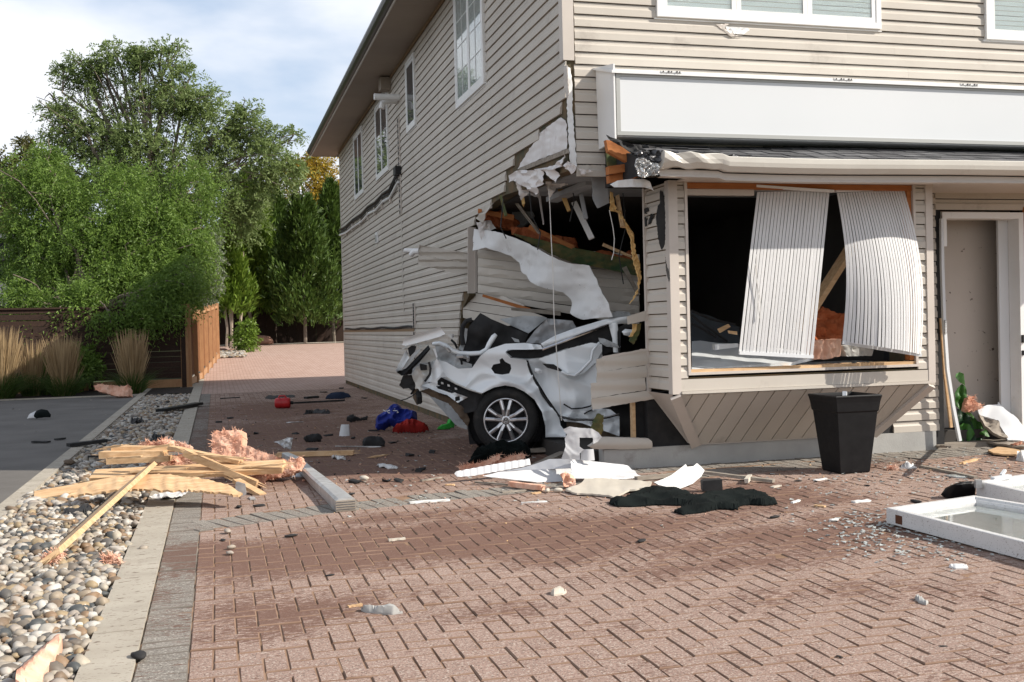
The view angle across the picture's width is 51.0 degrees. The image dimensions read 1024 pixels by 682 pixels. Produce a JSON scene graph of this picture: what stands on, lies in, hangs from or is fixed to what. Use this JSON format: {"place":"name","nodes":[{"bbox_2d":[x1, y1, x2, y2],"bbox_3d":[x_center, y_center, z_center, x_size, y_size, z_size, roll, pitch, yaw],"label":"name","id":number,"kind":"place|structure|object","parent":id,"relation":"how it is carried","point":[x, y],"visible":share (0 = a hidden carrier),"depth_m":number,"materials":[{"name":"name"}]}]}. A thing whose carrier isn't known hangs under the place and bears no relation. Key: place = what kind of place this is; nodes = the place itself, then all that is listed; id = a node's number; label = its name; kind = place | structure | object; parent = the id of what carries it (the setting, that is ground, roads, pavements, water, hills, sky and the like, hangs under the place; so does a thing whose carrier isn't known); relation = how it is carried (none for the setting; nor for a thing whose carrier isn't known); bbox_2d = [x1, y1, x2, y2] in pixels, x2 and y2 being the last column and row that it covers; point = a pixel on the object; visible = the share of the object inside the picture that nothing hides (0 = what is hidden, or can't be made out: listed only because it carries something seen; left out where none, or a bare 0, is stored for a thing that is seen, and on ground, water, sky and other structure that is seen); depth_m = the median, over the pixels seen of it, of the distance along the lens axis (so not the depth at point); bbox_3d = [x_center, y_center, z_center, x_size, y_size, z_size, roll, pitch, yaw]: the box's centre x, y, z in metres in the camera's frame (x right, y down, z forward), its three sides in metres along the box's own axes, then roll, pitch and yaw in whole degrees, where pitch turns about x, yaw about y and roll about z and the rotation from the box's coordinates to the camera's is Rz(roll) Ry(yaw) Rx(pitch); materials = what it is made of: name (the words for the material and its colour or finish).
{"place":"outdoors","nodes":[
{"label":"outdoors","id":0,"kind":"place"},
{"bbox_2d":[0,325,45,398],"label":"feather grass","id":1,"kind":"object","parent":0,"point":[9,388],"depth_m":23.83,"materials":[{"name":"plant"}]},
{"bbox_2d":[14,338,50,395],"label":"feather grass","id":2,"kind":"object","parent":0,"point":[32,363],"depth_m":24.66,"materials":[{"name":"plant"}]},
{"bbox_2d":[24,333,107,395],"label":"feather grass","id":3,"kind":"object","parent":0,"point":[61,358],"depth_m":24.30,"materials":[{"name":"plant"}]},
{"bbox_2d":[17,343,319,394],"bbox_3d":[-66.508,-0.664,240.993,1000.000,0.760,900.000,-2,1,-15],"label":"ground","id":4,"kind":"structure","parent":0,"point":[163,378],"depth_m":32.88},
{"bbox_2d":[0,131,44,232],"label":"olive tree","id":5,"kind":"object","parent":4,"relation":"on","point":[26,141],"visible":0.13,"depth_m":43.66,"materials":[{"name":"green plant"}]},
{"bbox_2d":[11,390,108,398],"bbox_3d":[-22.569,1.586,21.972,28.100,0.001,2.850,-2,1,-15],"label":"planting bed","id":6,"kind":"object","parent":4,"relation":"on","point":[83,393],"depth_m":24.61,"materials":[{"name":"soil"}]},
{"bbox_2d":[20,341,106,394],"bbox_3d":[-10.666,0.836,25.563,1.954,1.725,1.667,-2,1,-15],"label":"shrub","id":7,"kind":"object","parent":6,"relation":"on","point":[93,362],"visible":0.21,"depth_m":25.68,"materials":[{"name":"green plant"}]},
{"bbox_2d":[0,306,186,393],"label":"board fence","id":8,"kind":"object","parent":6,"relation":"on","point":[162,358],"visible":0.53,"depth_m":26.39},
{"bbox_2d":[97,329,170,393],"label":"feather grass","id":9,"kind":"object","parent":6,"relation":"on","point":[131,362],"depth_m":24.80,"materials":[{"name":"plant"}]},
{"bbox_2d":[0,395,136,502],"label":"parking lot","id":10,"kind":"structure","parent":4,"relation":"on","point":[24,460],"depth_m":15.84,"materials":[{"name":"asphalt"}]},
{"bbox_2d":[27,409,50,418],"bbox_3d":[-7.863,1.212,17.836,0.391,0.156,0.162,-1,1,11],"label":"baseball cap","id":11,"kind":"object","parent":10,"relation":"on","point":[41,413],"visible":1,"depth_m":17.81,"materials":[{"name":"black fabric"}]},
{"bbox_2d":[94,382,132,397],"bbox_3d":[-8.713,1.087,23.484,0.836,0.393,0.387,-1,1,2],"label":"insulation batt","id":12,"kind":"object","parent":10,"relation":"on","point":[126,391],"visible":1,"depth_m":23.39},
{"bbox_2d":[0,394,145,400],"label":"bed kerb","id":13,"kind":"structure","parent":4,"relation":"on","point":[60,397],"depth_m":23.82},
{"bbox_2d":[0,388,151,517],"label":"parking kerb","id":14,"kind":"structure","parent":4,"relation":"on","point":[39,480],"depth_m":11.29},
{"bbox_2d":[66,439,107,446],"bbox_3d":[-5.213,1.250,13.178,0.105,0.052,0.477,-1,1,43],"label":"plastic strip","id":15,"kind":"object","parent":14,"relation":"on","point":[81,443],"visible":1,"depth_m":13.14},
{"bbox_2d":[0,393,190,681],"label":"gravel bed","id":16,"kind":"object","parent":4,"relation":"on","point":[76,589],"visible":0.89,"depth_m":6.52,"materials":[{"name":"gravel"}]},
{"bbox_2d":[16,634,62,681],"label":"plank","id":17,"kind":"object","parent":16,"relation":"on","point":[35,668],"visible":0.93,"depth_m":4.25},
{"bbox_2d":[27,477,114,498],"bbox_3d":[-3.649,1.244,9.004,0.841,0.161,0.143,-2,1,-18],"label":"broken plank","id":18,"kind":"object","parent":16,"relation":"on","point":[56,491],"visible":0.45,"depth_m":8.96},
{"bbox_2d":[64,504,91,515],"bbox_3d":[-3.303,1.290,8.156,0.207,0.059,0.415,-2,1,-24],"label":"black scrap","id":19,"kind":"object","parent":16,"relation":"on","point":[83,508],"visible":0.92,"depth_m":8.10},
{"bbox_2d":[37,461,156,565],"bbox_3d":[-2.882,1.172,7.637,0.156,0.296,3.032,-1,1,-7],"label":"broken plank","id":20,"kind":"object","parent":16,"relation":"on","point":[81,528],"visible":0.98,"depth_m":7.18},
{"bbox_2d":[67,473,242,497],"bbox_3d":[-2.759,1.146,8.522,1.384,0.140,0.434,-1,1,5],"label":"torn plywood","id":21,"kind":"object","parent":20,"relation":"on","point":[161,483],"visible":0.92,"depth_m":8.47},
{"bbox_2d":[99,550,123,565],"bbox_3d":[-2.348,1.278,6.305,0.171,0.120,0.136,-2,1,-15],"label":"insulation scrap","id":22,"kind":"object","parent":16,"relation":"on","point":[110,559],"visible":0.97,"depth_m":6.30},
{"bbox_2d":[0,138,241,352],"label":"locust tree","id":23,"kind":"object","parent":4,"relation":"on","point":[145,273],"visible":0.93,"depth_m":28.83,"materials":[{"name":"green plant"}]},
{"bbox_2d":[74,383,202,681],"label":"driveway kerb","id":24,"kind":"structure","parent":4,"relation":"on","point":[116,639],"depth_m":5.52,"materials":[{"name":"concrete"}]},
{"bbox_2d":[149,491,187,499],"bbox_3d":[-2.791,1.265,8.938,0.273,0.040,0.516,-1,1,20],"label":"torn membrane","id":25,"kind":"object","parent":24,"relation":"on","point":[158,496],"visible":0.84,"depth_m":8.83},
{"bbox_2d":[156,402,202,411],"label":"bumper trim","id":26,"kind":"structure","parent":24,"relation":"on","point":[176,407],"depth_m":18.93,"materials":[{"name":"black plastic"}]},
{"bbox_2d":[145,387,193,394],"bbox_3d":[-8.084,1.186,25.736,1.240,0.001,2.700,-2,1,-15],"label":"drive margin","id":27,"kind":"object","parent":4,"relation":"on","point":[170,390],"visible":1,"depth_m":25.62,"materials":[{"name":"concrete"}]},
{"bbox_2d":[0,219,341,337],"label":"hedge","id":28,"kind":"object","parent":4,"relation":"on","point":[77,281],"depth_m":54.79,"materials":[{"name":"green plant"}]},
{"bbox_2d":[28,33,319,335],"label":"ash tree","id":29,"kind":"object","parent":4,"relation":"on","point":[178,107],"visible":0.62,"depth_m":46.62,"materials":[{"name":"green plant"}]},
{"bbox_2d":[180,366,204,387],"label":"drive verge","id":30,"kind":"structure","parent":4,"relation":"on","point":[201,380],"depth_m":30.79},
{"bbox_2d":[180,303,219,386],"bbox_3d":[-9.830,-0.135,34.306,0.259,2.496,14.685,-2,1,-12],"label":"cedar fence","id":31,"kind":"object","parent":30,"relation":"on","point":[202,344],"visible":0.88,"depth_m":31.79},
{"bbox_2d":[79,308,343,347],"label":"fence","id":32,"kind":"object","parent":4,"relation":"on","point":[319,332],"visible":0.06,"depth_m":54.92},
{"bbox_2d":[197,227,229,310],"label":"tree","id":33,"kind":"object","parent":4,"relation":"on","point":[220,245],"visible":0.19,"depth_m":40.93,"materials":[{"name":"green plant"}]},
{"bbox_2d":[207,217,260,346],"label":"cedar tree","id":34,"kind":"object","parent":4,"relation":"on","point":[240,292],"visible":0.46,"depth_m":48.47,"materials":[{"name":"green plant"}]},
{"bbox_2d":[211,168,277,338],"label":"cedar tree","id":35,"kind":"object","parent":4,"relation":"on","point":[258,255],"visible":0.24,"depth_m":52.08,"materials":[{"name":"green plant"}]},
{"bbox_2d":[250,184,296,335],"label":"cedar tree","id":36,"kind":"object","parent":4,"relation":"on","point":[280,204],"visible":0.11,"depth_m":56.40,"materials":[{"name":"green plant"}]},
{"bbox_2d":[201,343,355,393],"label":"yard","id":37,"kind":"structure","parent":4,"relation":"on","point":[287,367],"depth_m":34.68,"materials":[{"name":"brick"}]},
{"bbox_2d":[225,317,263,352],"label":"shrub","id":38,"kind":"object","parent":37,"relation":"on","point":[251,333],"visible":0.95,"depth_m":44.99,"materials":[{"name":"green plant"}]},
{"bbox_2d":[255,179,342,343],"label":"cedar tree","id":39,"kind":"object","parent":4,"relation":"on","point":[291,266],"visible":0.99,"depth_m":50.19,"materials":[{"name":"green plant"}]},
{"bbox_2d":[283,151,339,203],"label":"yellow tree","id":40,"kind":"object","parent":4,"relation":"on","point":[314,186],"visible":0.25,"depth_m":59.52,"materials":[{"name":"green plant"}]},
{"bbox_2d":[302,172,342,342],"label":"cedar tree","id":41,"kind":"object","parent":4,"relation":"on","point":[328,199],"visible":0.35,"depth_m":53.32,"materials":[{"name":"green plant"}]},
{"bbox_2d":[0,0,380,243],"label":"sky","id":42,"kind":"structure","parent":0,"point":[294,56],"materials":[{"name":"white"}]},
{"bbox_2d":[213,350,246,357],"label":"gravel","id":43,"kind":"structure","parent":0,"point":[232,353],"depth_m":42.43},
{"bbox_2d":[133,388,1023,681],"bbox_3d":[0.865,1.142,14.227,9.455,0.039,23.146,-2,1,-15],"label":"driveway","id":44,"kind":"structure","parent":0,"point":[974,623],"depth_m":5.62,"materials":[{"name":"brick"}]},
{"bbox_2d":[0,398,338,632],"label":"wood splinters","id":45,"kind":"object","parent":44,"relation":"on","point":[65,627],"visible":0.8,"depth_m":7.04,"materials":[{"name":"brown wood"}]},
{"bbox_2d":[174,446,265,487],"bbox_3d":[-2.511,1.088,9.250,0.854,0.381,0.066,-1,1,9],"label":"broken plank","id":46,"kind":"object","parent":44,"relation":"on","point":[211,464],"visible":0.96,"depth_m":9.23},
{"bbox_2d":[229,478,266,495],"bbox_3d":[-2.195,1.236,8.997,0.552,0.163,0.085,-1,1,36],"label":"broken plank","id":47,"kind":"object","parent":44,"relation":"on","point":[252,489],"visible":0.75,"depth_m":8.97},
{"bbox_2d":[249,456,305,480],"bbox_3d":[-2.111,1.160,9.719,0.527,0.275,0.238,-1,1,1],"label":"insulation batt","id":48,"kind":"object","parent":44,"relation":"on","point":[297,464],"visible":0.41,"depth_m":9.68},
{"bbox_2d":[208,426,279,460],"bbox_3d":[-2.443,0.964,9.792,0.647,0.407,0.352,-1,1,-2],"label":"insulation batt","id":49,"kind":"object","parent":48,"relation":"on","point":[233,442],"visible":0.65,"depth_m":9.71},
{"bbox_2d":[274,395,293,407],"bbox_3d":[-4.021,1.071,18.961,0.322,0.232,0.188,-1,1,-4],"label":"fuel can","id":50,"kind":"object","parent":44,"relation":"on","point":[286,402],"visible":1,"depth_m":18.89,"materials":[{"name":"red plastic"}]},
{"bbox_2d":[275,450,355,456],"bbox_3d":[-2.124,1.212,11.548,1.027,0.053,0.075,-1,1,-3],"label":"timber length","id":51,"kind":"object","parent":44,"relation":"on","point":[320,453],"visible":0.9,"depth_m":11.52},
{"bbox_2d":[275,437,356,511],"bbox_3d":[-1.895,1.163,9.899,0.220,0.187,4.068,-2,1,-18],"label":"downpipe","id":52,"kind":"object","parent":44,"relation":"on","point":[335,497],"visible":0.98,"depth_m":8.70,"materials":[{"name":"grey metal"}]},
{"bbox_2d":[362,436,384,446],"bbox_3d":[-1.595,1.163,12.402,0.260,0.136,0.124,-1,1,-2],"label":"dark bag","id":53,"kind":"object","parent":44,"relation":"on","point":[373,441],"visible":1,"depth_m":12.35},
{"bbox_2d":[361,603,402,614],"bbox_3d":[-0.624,1.275,5.128,0.213,0.044,0.097,-1,1,35],"label":"plaster flake","id":54,"kind":"object","parent":44,"relation":"on","point":[389,609],"visible":1,"depth_m":5.09,"materials":[{"name":"concrete"}]},
{"bbox_2d":[375,404,416,430],"bbox_3d":[-1.546,1.013,14.296,0.560,0.362,0.311,-1,1,4],"label":"grocery bag","id":55,"kind":"object","parent":44,"relation":"on","point":[393,415],"visible":0.85,"depth_m":14.20,"materials":[{"name":"blue plastic"}]},
{"bbox_2d":[393,419,428,432],"bbox_3d":[-1.312,1.101,13.876,0.464,0.206,0.220,-1,1,13],"label":"red cloth","id":56,"kind":"object","parent":44,"relation":"on","point":[412,425],"visible":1,"depth_m":13.82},
{"bbox_2d":[457,454,503,469],"bbox_3d":[-0.288,1.131,9.952,0.490,0.219,0.131,-1,1,-1],"label":"insulation strip","id":57,"kind":"object","parent":44,"relation":"on","point":[494,458],"visible":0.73,"depth_m":9.94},
{"bbox_2d":[468,439,530,463],"bbox_3d":[-0.133,1.090,10.432,0.696,0.257,0.444,-2,1,-15],"label":"black bag","id":58,"kind":"object","parent":44,"relation":"on","point":[490,449],"visible":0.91,"depth_m":10.45,"materials":[{"name":"plastic"}]},
{"bbox_2d":[488,453,527,464],"bbox_3d":[-0.060,1.113,9.996,0.467,0.206,0.134,-1,1,-4],"label":"insulation strip","id":59,"kind":"object","parent":44,"relation":"on","point":[521,456],"visible":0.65,"depth_m":9.99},
{"bbox_2d":[132,394,1023,681],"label":"border course","id":60,"kind":"object","parent":44,"relation":"on","point":[166,640],"visible":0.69,"depth_m":7.57,"materials":[{"name":"concrete"}]},
{"bbox_2d":[143,453,195,465],"bbox_3d":[-3.008,1.095,9.808,0.721,0.200,0.217,-1,1,1],"label":"insulation batt","id":61,"kind":"object","parent":60,"relation":"on","point":[181,460],"visible":0.27,"depth_m":9.77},
{"bbox_2d":[138,436,192,452],"bbox_3d":[-3.246,0.963,10.011,0.567,0.186,0.207,-1,1,3],"label":"insulation batt","id":62,"kind":"object","parent":61,"relation":"on","point":[164,440],"visible":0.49,"depth_m":9.98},
{"bbox_2d":[501,481,550,490],"bbox_3d":[0.123,1.194,8.854,0.589,0.043,0.056,-1,1,44],"label":"insulation rod","id":63,"kind":"object","parent":60,"relation":"on","point":[540,487],"visible":1,"depth_m":8.83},
{"bbox_2d":[454,459,640,481],"bbox_3d":[0.312,1.129,9.344,1.618,0.223,0.593,-1,1,9],"label":"vinyl siding","id":64,"kind":"object","parent":60,"relation":"on","point":[550,470],"visible":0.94,"depth_m":9.32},
{"bbox_2d":[562,427,601,459],"bbox_3d":[0.599,0.876,9.227,0.353,0.289,0.022,-1,1,0],"label":"vinyl bracket","id":65,"kind":"object","parent":64,"relation":"on","point":[573,450],"visible":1,"depth_m":9.22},
{"bbox_2d":[581,449,594,460],"bbox_3d":[0.652,0.981,9.252,0.120,0.099,0.033,-1,1,1],"label":"vinyl block","id":66,"kind":"object","parent":64,"relation":"on","point":[587,454],"depth_m":9.24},
{"bbox_2d":[560,471,575,486],"bbox_3d":[0.463,1.147,8.880,0.123,0.141,0.142,-1,1,0],"label":"insulation scrap","id":67,"kind":"object","parent":60,"relation":"on","point":[568,479],"visible":0.98,"depth_m":8.85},
{"bbox_2d":[634,473,671,479],"bbox_3d":[1.223,1.172,9.255,0.359,0.033,0.055,-2,1,-25],"label":"wood strip","id":68,"kind":"object","parent":60,"relation":"on","point":[649,477],"visible":0.85,"depth_m":9.23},
{"bbox_2d":[981,439,1023,447],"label":"loose board","id":69,"kind":"object","parent":60,"relation":"on","point":[1001,442],"visible":0.81,"depth_m":10.88,"materials":[{"name":"brown wood"}]},
{"bbox_2d":[978,414,1007,439],"bbox_3d":[4.932,0.881,11.007,0.167,0.258,0.273,-2,1,-15],"label":"plaster slab","id":70,"kind":"object","parent":69,"relation":"on","point":[992,427],"depth_m":10.99,"materials":[{"name":"beige concrete"}]},
{"bbox_2d":[977,402,1023,441],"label":"drywall sheet","id":71,"kind":"object","parent":69,"relation":"on","point":[1012,426],"visible":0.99,"depth_m":11.03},
{"bbox_2d":[988,447,1019,455],"bbox_3d":[4.776,1.069,10.421,0.277,0.024,0.628,-1,1,30],"label":"loose board","id":72,"kind":"object","parent":60,"relation":"on","point":[1005,451],"visible":0.96,"depth_m":10.35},
{"bbox_2d":[395,310,812,447],"bbox_3d":[0.790,0.434,11.406,4.820,1.521,2.587,-1,1,24],"label":"wrecked car","id":73,"kind":"object","parent":44,"relation":"on","point":[505,387],"visible":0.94,"depth_m":11.11,"materials":[{"name":"paint"}]},
{"bbox_2d":[219,408,993,568],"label":"dark crumbs","id":74,"kind":"object","parent":44,"relation":"on","point":[648,511],"visible":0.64,"depth_m":9.10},
{"bbox_2d":[566,478,651,497],"bbox_3d":[0.742,1.182,8.669,0.688,0.048,0.682,-1,1,36],"label":"drywall sheet","id":75,"kind":"object","parent":44,"relation":"on","point":[607,487],"visible":0.98,"depth_m":8.65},
{"bbox_2d":[222,390,1018,553],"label":"plaster crumbs","id":76,"kind":"object","parent":44,"relation":"on","point":[636,468],"visible":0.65,"depth_m":9.46,"materials":[{"name":"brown concrete"}]},
{"bbox_2d":[307,0,1023,468],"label":"damaged building","id":77,"kind":"structure","parent":44,"relation":"on","point":[481,172],"depth_m":11.00,"materials":[{"name":"plastic"}]},
{"bbox_2d":[353,126,363,200],"bbox_3d":[-3.354,-3.856,23.478,0.045,1.440,1.440,-2,1,-15],"label":"window","id":78,"kind":"structure","parent":77,"relation":"in","point":[358,146],"depth_m":23.41,"materials":[{"name":"white plastic"}]},
{"bbox_2d":[374,92,389,180],"bbox_3d":[-2.449,-3.807,20.201,0.045,1.430,1.540,-2,1,-15],"label":"window","id":79,"kind":"structure","parent":77,"relation":"in","point":[381,121],"depth_m":20.16,"materials":[{"name":"white plastic"}]},
{"bbox_2d":[404,52,416,134],"bbox_3d":[-1.617,-3.946,17.172,0.045,1.150,0.820,-2,1,-15],"label":"window","id":80,"kind":"structure","parent":77,"relation":"in","point":[410,89],"depth_m":17.12,"materials":[{"name":"white plastic"}]},
{"bbox_2d":[453,0,486,110],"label":"window","id":81,"kind":"structure","parent":77,"relation":"in","point":[468,15],"depth_m":13.22,"materials":[{"name":"white plastic"}]},
{"bbox_2d":[587,436,651,448],"bbox_3d":[0.996,0.941,9.929,0.620,0.130,0.094,-2,1,-15],"label":"siding piece","id":82,"kind":"object","parent":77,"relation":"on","point":[605,442],"visible":0.97,"depth_m":9.90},
{"bbox_2d":[654,0,881,31],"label":"window","id":83,"kind":"structure","parent":77,"relation":"in","point":[865,14],"depth_m":10.34,"materials":[{"name":"white plastic"}]},
{"bbox_2d":[738,185,833,357],"bbox_3d":[2.491,-0.626,9.751,1.016,1.584,0.143,-2,1,-15],"label":"window blind","id":84,"kind":"object","parent":77,"relation":"hanging from","point":[760,310],"depth_m":9.73,"materials":[{"name":"white plastic"}]},
{"bbox_2d":[642,180,935,448],"bbox_3d":[2.513,-0.233,10.317,2.814,2.444,1.099,-2,1,-15],"label":"bay window","id":85,"kind":"structure","parent":77,"relation":"in","point":[766,403],"depth_m":9.88,"materials":[{"name":"plastic"}]},
{"bbox_2d":[593,64,1023,150],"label":"shop sign","id":86,"kind":"object","parent":77,"relation":"attached to","point":[659,107],"visible":0.99,"depth_m":10.08,"materials":[{"name":"white plastic"}]},
{"bbox_2d":[806,339,840,359],"bbox_3d":[2.954,0.078,10.194,0.304,0.192,0.174,-2,1,-15],"label":"insulation batt","id":87,"kind":"object","parent":77,"relation":"on","point":[824,349],"visible":0.84,"depth_m":10.12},
{"bbox_2d":[792,241,857,330],"bbox_3d":[3.040,-0.530,10.379,0.814,0.873,0.157,-2,1,-31],"label":"leaning plank","id":88,"kind":"object","parent":77,"relation":"on","point":[832,276],"visible":0.57,"depth_m":10.37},
{"bbox_2d":[808,306,844,340],"bbox_3d":[3.049,-0.163,10.431,0.354,0.351,0.233,-2,1,-15],"label":"insulation batt","id":89,"kind":"object","parent":77,"relation":"on","point":[829,324],"visible":0.77,"depth_m":10.35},
{"bbox_2d":[840,345,872,355],"bbox_3d":[3.285,0.088,10.300,0.339,0.115,0.145,-2,1,-15],"label":"plaster chunk","id":90,"kind":"object","parent":77,"relation":"on","point":[847,350],"visible":0.84,"depth_m":10.24,"materials":[{"name":"concrete"}]},
{"bbox_2d":[834,190,922,356],"bbox_3d":[3.418,-0.644,9.931,0.828,1.598,0.339,-2,1,-15],"label":"window blind","id":91,"kind":"object","parent":77,"relation":"hanging from","point":[906,334],"depth_m":9.89,"materials":[{"name":"white plastic"}]},
{"bbox_2d":[955,372,988,440],"bbox_3d":[4.815,0.729,11.155,0.397,0.818,0.183,-1,1,9],"label":"broken plant","id":92,"kind":"object","parent":77,"relation":"on","point":[968,423],"visible":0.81,"depth_m":11.19,"materials":[{"name":"green plant"}]},
{"bbox_2d":[961,394,984,412],"bbox_3d":[4.707,0.644,11.017,0.242,0.222,0.217,-2,1,-15],"label":"insulation batt","id":93,"kind":"object","parent":77,"relation":"on","point":[970,404],"visible":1,"depth_m":10.99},
{"bbox_2d":[983,0,1023,43],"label":"window","id":94,"kind":"structure","parent":77,"relation":"in","point":[1004,19],"depth_m":11.01,"materials":[{"name":"white plastic"}]},
{"bbox_2d":[310,431,1023,571],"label":"glass shards","id":95,"kind":"object","parent":44,"relation":"on","point":[882,529],"visible":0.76,"depth_m":6.90,"materials":[{"name":"grey"}]},
{"bbox_2d":[653,463,704,488],"bbox_3d":[1.386,1.113,8.783,0.103,0.171,0.743,-1,1,37],"label":"splattered sheet","id":96,"kind":"object","parent":44,"relation":"on","point":[683,476],"visible":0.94,"depth_m":8.81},
{"bbox_2d":[609,485,777,514],"bbox_3d":[1.338,1.180,8.121,1.235,0.056,1.150,-2,1,-15],"label":"black garment","id":97,"kind":"object","parent":44,"relation":"on","point":[687,501],"visible":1,"depth_m":7.94,"materials":[{"name":"fabric"}]},
{"bbox_2d":[700,478,722,490],"bbox_3d":[1.584,1.140,8.523,0.158,0.089,0.100,-1,1,0],"label":"black box","id":98,"kind":"object","parent":44,"relation":"on","point":[710,484],"visible":0.94,"depth_m":8.47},
{"bbox_2d":[703,471,774,482],"bbox_3d":[1.875,1.144,9.092,0.738,0.055,0.053,-1,1,40],"label":"wood strip","id":99,"kind":"object","parent":44,"relation":"on","point":[761,479],"visible":0.8,"depth_m":9.05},
{"bbox_2d":[808,391,881,473],"bbox_3d":[2.933,0.805,9.450,0.456,0.684,0.456,-2,1,-15],"label":"planter","id":100,"kind":"object","parent":44,"relation":"on","point":[845,426],"visible":1,"depth_m":9.29,"materials":[{"name":"black plastic"}]},
{"bbox_2d":[918,465,977,478],"bbox_3d":[3.734,1.121,9.216,0.039,0.024,0.769,-2,1,-13],"label":"wood strip","id":101,"kind":"object","parent":44,"relation":"on","point":[949,471],"visible":1,"depth_m":9.18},
{"bbox_2d":[886,495,1023,559],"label":"window frame","id":102,"kind":"object","parent":44,"relation":"on","point":[992,524],"visible":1,"depth_m":6.71,"materials":[{"name":"white plastic"}]},
{"bbox_2d":[941,481,975,498],"bbox_3d":[3.323,1.100,7.928,0.286,0.141,0.154,-2,1,-15],"label":"black plastic shell","id":103,"kind":"object","parent":44,"relation":"on","point":[961,489],"visible":0.89,"depth_m":7.88},
{"bbox_2d":[974,469,1023,502],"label":"window frame","id":104,"kind":"object","parent":44,"relation":"on","point":[1006,487],"visible":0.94,"depth_m":7.72,"materials":[{"name":"white plastic"}]},
{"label":"broken plank","id":105,"kind":"object","parent":44,"relation":"on","visible":0},
{"bbox_2d":[84,459,291,480],"bbox_3d":[-2.808,1.130,9.298,1.875,0.151,0.182,-1,1,0],"label":"broken plank","id":106,"kind":"object","parent":105,"relation":"on","point":[192,469],"visible":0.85,"depth_m":9.26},
{"bbox_2d":[99,455,180,464],"bbox_3d":[-3.324,1.055,9.550,0.775,0.063,0.106,-1,1,0],"label":"broken plank","id":107,"kind":"object","parent":106,"relation":"on","point":[165,458],"visible":0.89,"depth_m":9.50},
{"bbox_2d":[95,450,167,458],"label":"broken plank","id":108,"kind":"object","parent":107,"relation":"on","point":[105,454],"visible":0.87,"depth_m":9.54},
{"bbox_2d":[103,445,170,450],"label":"broken plank","id":109,"kind":"object","parent":108,"relation":"on","point":[130,447],"visible":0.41,"depth_m":9.65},
{"bbox_2d":[165,445,250,464],"bbox_3d":[-2.678,0.998,9.421,0.882,0.178,0.084,-1,1,13],"label":"broken plank","id":110,"kind":"object","parent":106,"relation":"on","point":[229,460],"visible":0.82,"depth_m":9.39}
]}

